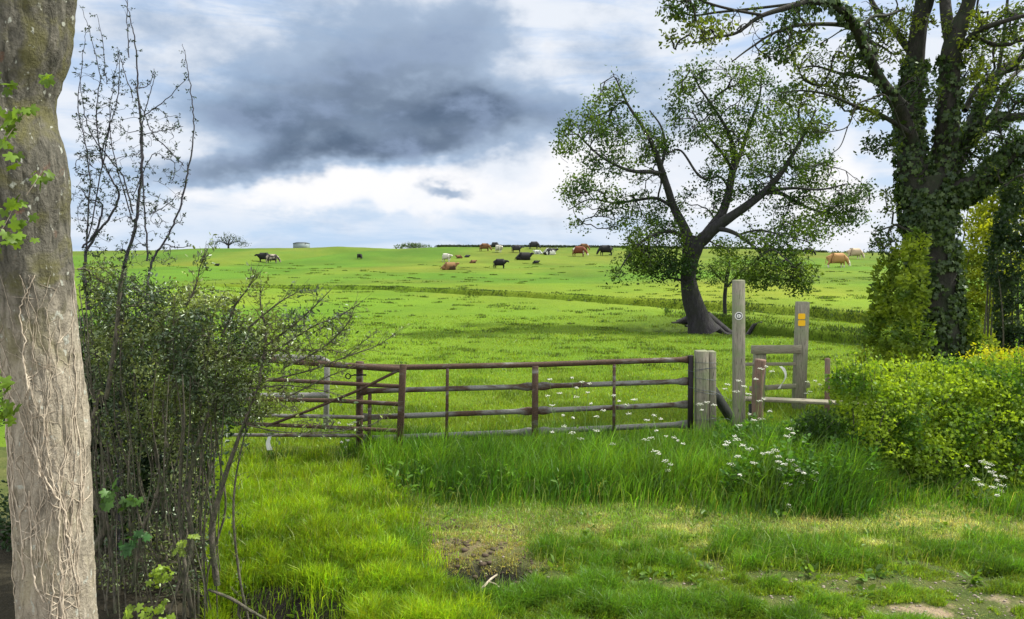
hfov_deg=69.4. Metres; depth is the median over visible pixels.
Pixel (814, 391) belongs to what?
cow parsley
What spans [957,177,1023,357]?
golden shrub
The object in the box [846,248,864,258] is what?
cow
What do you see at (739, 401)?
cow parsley
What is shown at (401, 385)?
stock gate
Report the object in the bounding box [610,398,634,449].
cow parsley
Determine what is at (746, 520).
mown grass
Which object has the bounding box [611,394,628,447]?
cow parsley
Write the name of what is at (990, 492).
cow parsley
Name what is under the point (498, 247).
cow
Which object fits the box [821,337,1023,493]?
hawthorn hedge
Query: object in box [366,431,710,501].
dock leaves
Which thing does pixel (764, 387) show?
cow parsley
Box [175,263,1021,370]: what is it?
tussock grass
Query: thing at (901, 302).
elder bush
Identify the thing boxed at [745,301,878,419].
wooden stile
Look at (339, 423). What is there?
cow parsley
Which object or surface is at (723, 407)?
timber strut
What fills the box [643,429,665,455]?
cow parsley
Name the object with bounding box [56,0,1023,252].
sky
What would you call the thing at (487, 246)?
cow
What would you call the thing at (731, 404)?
cow parsley
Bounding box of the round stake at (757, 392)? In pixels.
[752,359,765,421]
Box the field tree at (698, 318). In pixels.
[548,51,880,334]
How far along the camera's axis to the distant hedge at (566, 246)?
169.87 m
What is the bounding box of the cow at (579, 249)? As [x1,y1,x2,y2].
[572,246,587,255]
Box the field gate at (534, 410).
[360,355,693,442]
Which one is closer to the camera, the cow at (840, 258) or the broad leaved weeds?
the broad leaved weeds
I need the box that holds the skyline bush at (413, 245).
[393,242,429,248]
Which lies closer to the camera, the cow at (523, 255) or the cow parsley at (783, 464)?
the cow parsley at (783, 464)
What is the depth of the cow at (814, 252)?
154.46 m
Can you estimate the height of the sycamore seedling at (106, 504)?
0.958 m
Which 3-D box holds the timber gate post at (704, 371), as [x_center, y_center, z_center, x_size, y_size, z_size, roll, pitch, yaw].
[2.784,1.350,10.444,0.711,1.559,0.229,0,4,0]
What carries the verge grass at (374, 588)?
on the ground at (402, 264)
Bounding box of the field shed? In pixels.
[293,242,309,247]
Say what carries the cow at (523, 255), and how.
on the ground at (402, 264)
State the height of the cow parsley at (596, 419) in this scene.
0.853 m
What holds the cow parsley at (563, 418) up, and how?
on the ground at (402, 264)
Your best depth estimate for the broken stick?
6.24 m
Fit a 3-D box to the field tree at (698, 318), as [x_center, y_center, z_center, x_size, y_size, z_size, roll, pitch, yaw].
[7.508,-4.147,26.663,12.601,11.094,6.404,0,4,0]
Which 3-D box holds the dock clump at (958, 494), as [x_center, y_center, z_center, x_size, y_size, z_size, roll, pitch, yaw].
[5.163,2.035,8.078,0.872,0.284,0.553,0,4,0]
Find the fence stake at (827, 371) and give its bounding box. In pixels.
[824,358,829,413]
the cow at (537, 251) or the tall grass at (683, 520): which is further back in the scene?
the cow at (537, 251)
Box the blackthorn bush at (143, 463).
[0,296,241,551]
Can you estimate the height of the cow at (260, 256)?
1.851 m
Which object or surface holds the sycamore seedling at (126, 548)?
on the ground at (402, 264)
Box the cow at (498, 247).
[495,245,502,250]
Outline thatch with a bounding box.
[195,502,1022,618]
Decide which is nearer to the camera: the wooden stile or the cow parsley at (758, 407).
the cow parsley at (758, 407)
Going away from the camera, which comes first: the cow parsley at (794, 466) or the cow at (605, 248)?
the cow parsley at (794, 466)
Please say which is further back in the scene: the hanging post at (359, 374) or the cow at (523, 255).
the cow at (523, 255)
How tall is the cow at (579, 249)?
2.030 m
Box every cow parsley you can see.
[338,421,356,457]
[546,378,565,447]
[550,404,574,442]
[551,425,574,461]
[565,377,582,445]
[573,382,591,452]
[590,402,604,441]
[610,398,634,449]
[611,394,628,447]
[642,449,667,490]
[643,414,662,448]
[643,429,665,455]
[661,459,672,497]
[670,436,684,459]
[698,401,716,448]
[717,434,740,486]
[723,383,751,433]
[723,444,741,485]
[729,380,746,433]
[731,443,751,498]
[738,474,789,506]
[746,378,765,435]
[749,455,781,495]
[751,365,774,419]
[760,449,778,496]
[769,461,786,494]
[776,427,795,490]
[786,459,801,475]
[805,380,822,413]
[963,459,994,501]
[965,464,1006,502]
[969,470,1003,509]
[972,475,1005,511]
[974,483,1003,508]
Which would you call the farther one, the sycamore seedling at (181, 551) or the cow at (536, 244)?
the cow at (536, 244)
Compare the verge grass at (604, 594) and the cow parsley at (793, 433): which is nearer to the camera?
the verge grass at (604, 594)
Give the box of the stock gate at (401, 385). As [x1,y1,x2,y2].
[211,356,406,446]
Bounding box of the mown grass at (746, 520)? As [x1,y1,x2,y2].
[405,490,1023,547]
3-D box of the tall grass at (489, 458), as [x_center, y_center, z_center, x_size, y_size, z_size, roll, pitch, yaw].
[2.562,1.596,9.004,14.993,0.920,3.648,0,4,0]
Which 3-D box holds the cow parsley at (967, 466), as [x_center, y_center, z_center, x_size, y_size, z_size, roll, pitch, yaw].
[4.995,1.884,7.901,0.490,0.519,0.232,-1,4,-11]
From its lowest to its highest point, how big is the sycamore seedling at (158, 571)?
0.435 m
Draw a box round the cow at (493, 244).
[491,242,498,247]
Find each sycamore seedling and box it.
[99,477,143,618]
[118,529,151,618]
[123,598,175,618]
[145,564,176,618]
[172,534,200,618]
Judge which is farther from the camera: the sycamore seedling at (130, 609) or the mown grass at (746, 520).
the mown grass at (746, 520)
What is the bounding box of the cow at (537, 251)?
[533,250,541,253]
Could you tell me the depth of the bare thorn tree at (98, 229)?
5.84 m
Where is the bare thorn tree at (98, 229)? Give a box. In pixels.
[71,0,198,574]
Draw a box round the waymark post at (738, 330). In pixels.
[732,280,744,430]
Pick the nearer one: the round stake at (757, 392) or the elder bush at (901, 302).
the round stake at (757, 392)
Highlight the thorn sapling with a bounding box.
[696,252,752,314]
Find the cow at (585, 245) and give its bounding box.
[579,243,589,249]
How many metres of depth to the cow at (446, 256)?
129.89 m
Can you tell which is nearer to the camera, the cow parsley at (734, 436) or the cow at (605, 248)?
the cow parsley at (734, 436)
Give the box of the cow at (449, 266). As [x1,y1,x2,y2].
[440,262,459,269]
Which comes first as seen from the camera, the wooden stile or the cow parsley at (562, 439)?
the cow parsley at (562, 439)
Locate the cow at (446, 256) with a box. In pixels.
[442,253,452,261]
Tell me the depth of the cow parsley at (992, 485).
7.86 m
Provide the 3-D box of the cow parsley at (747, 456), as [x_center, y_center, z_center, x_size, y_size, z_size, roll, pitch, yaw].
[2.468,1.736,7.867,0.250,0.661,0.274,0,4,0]
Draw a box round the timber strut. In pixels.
[716,387,731,425]
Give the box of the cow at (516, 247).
[511,245,523,251]
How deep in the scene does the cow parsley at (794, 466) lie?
7.80 m
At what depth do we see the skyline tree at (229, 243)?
175.21 m
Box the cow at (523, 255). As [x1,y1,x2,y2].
[515,252,533,259]
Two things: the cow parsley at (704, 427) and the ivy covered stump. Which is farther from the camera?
the ivy covered stump
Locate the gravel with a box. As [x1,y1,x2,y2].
[471,556,1022,618]
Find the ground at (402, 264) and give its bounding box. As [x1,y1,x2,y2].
[0,246,1023,618]
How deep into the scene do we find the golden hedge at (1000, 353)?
11.45 m
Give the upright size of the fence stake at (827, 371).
1.084 m
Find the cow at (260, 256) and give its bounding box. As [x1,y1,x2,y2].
[254,253,270,261]
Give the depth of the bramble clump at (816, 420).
8.90 m
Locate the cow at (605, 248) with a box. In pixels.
[596,245,612,255]
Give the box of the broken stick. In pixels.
[484,574,496,585]
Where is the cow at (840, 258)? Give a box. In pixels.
[825,253,850,267]
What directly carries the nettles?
on the ground at (402, 264)
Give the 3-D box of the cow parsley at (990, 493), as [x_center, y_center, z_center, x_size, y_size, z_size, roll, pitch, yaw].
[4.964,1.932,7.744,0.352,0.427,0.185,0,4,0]
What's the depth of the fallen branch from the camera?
5.47 m
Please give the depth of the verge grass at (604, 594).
6.02 m
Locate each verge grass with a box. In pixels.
[194,444,521,618]
[393,518,1023,618]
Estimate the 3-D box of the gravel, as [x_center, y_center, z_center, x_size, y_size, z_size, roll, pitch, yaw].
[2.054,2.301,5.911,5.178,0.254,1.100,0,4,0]
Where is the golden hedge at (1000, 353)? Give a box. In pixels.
[956,340,1023,423]
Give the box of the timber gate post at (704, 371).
[686,350,728,437]
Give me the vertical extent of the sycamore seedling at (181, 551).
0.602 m
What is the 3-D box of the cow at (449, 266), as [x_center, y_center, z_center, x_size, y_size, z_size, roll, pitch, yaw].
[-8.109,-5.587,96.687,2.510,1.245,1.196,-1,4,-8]
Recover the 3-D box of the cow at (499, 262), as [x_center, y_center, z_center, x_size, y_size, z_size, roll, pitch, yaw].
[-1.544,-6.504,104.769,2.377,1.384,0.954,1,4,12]
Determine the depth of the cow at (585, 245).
159.56 m
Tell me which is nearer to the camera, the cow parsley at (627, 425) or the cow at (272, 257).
the cow parsley at (627, 425)
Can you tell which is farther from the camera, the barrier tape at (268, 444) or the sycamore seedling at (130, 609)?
the barrier tape at (268, 444)
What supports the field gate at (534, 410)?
attached to the timber gate post at (704, 371)
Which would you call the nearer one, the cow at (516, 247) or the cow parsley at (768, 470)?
the cow parsley at (768, 470)
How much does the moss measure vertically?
0.234 m
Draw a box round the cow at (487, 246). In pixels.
[479,243,491,250]
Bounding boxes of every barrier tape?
[266,436,271,449]
[778,366,786,388]
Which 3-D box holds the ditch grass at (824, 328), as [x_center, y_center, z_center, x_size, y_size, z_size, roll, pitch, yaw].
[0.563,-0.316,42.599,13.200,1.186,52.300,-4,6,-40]
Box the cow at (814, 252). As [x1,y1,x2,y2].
[803,248,815,255]
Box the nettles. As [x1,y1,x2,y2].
[712,412,885,502]
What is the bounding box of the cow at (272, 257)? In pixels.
[265,254,280,262]
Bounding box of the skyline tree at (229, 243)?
[206,232,251,247]
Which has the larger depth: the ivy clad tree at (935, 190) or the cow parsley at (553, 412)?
the ivy clad tree at (935, 190)
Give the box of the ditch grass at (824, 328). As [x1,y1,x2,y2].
[248,284,989,348]
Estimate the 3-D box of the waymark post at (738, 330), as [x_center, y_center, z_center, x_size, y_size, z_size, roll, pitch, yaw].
[2.972,0.915,9.690,0.201,2.604,0.144,0,4,0]
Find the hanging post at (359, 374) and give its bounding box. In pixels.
[345,361,365,448]
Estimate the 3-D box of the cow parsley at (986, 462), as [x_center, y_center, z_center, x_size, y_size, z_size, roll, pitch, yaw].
[4.991,1.873,7.900,0.290,0.521,0.276,0,4,0]
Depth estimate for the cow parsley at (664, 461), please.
8.09 m
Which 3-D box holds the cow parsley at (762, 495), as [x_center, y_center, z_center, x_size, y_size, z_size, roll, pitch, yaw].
[2.588,1.910,7.660,0.498,0.402,0.344,0,4,0]
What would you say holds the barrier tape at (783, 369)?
hanging from the wooden stile
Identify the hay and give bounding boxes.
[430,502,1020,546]
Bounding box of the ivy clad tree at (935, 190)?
[655,0,1023,402]
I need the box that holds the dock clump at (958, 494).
[948,482,1023,502]
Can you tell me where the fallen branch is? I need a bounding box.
[208,588,266,618]
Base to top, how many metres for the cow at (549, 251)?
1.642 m
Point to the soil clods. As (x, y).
(466, 544)
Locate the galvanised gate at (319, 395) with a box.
[202,354,329,430]
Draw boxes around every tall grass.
[220,403,1023,521]
[223,424,1023,584]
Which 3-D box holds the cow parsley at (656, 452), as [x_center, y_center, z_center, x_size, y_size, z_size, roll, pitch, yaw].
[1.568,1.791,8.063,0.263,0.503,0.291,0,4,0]
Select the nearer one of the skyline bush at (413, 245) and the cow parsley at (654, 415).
the cow parsley at (654, 415)
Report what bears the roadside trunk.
on the ground at (402, 264)
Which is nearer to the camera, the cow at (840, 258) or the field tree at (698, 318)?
the field tree at (698, 318)
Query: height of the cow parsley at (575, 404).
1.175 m
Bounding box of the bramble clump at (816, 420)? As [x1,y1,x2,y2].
[770,406,869,453]
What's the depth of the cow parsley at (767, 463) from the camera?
7.78 m
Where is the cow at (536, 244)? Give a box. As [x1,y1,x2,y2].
[529,241,540,248]
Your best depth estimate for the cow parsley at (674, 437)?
8.76 m
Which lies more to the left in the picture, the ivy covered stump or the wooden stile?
the wooden stile
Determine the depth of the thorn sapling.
31.88 m
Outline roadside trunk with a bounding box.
[0,0,97,618]
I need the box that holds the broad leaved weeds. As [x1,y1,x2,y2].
[241,505,1009,617]
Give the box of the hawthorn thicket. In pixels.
[76,232,409,618]
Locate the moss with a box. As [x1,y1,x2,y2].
[399,513,569,574]
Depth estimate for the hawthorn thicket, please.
5.50 m
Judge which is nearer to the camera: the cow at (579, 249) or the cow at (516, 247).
the cow at (579, 249)
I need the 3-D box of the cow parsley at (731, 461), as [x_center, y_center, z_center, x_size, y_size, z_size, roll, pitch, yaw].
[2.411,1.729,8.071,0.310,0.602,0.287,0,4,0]
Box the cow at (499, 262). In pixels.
[493,259,508,267]
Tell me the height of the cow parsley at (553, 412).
1.196 m
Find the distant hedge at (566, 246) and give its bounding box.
[434,244,827,252]
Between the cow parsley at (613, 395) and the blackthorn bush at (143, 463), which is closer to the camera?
the blackthorn bush at (143, 463)
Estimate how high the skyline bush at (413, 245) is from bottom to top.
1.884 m
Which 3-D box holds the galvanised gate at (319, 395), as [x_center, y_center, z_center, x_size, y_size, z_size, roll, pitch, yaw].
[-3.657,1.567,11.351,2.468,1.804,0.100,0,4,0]
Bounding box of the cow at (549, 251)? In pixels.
[542,248,558,254]
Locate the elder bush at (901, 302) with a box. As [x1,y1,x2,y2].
[856,226,1000,398]
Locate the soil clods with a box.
[411,518,542,585]
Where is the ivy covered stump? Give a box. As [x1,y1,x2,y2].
[981,165,1023,360]
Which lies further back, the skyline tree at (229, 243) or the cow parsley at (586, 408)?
the skyline tree at (229, 243)

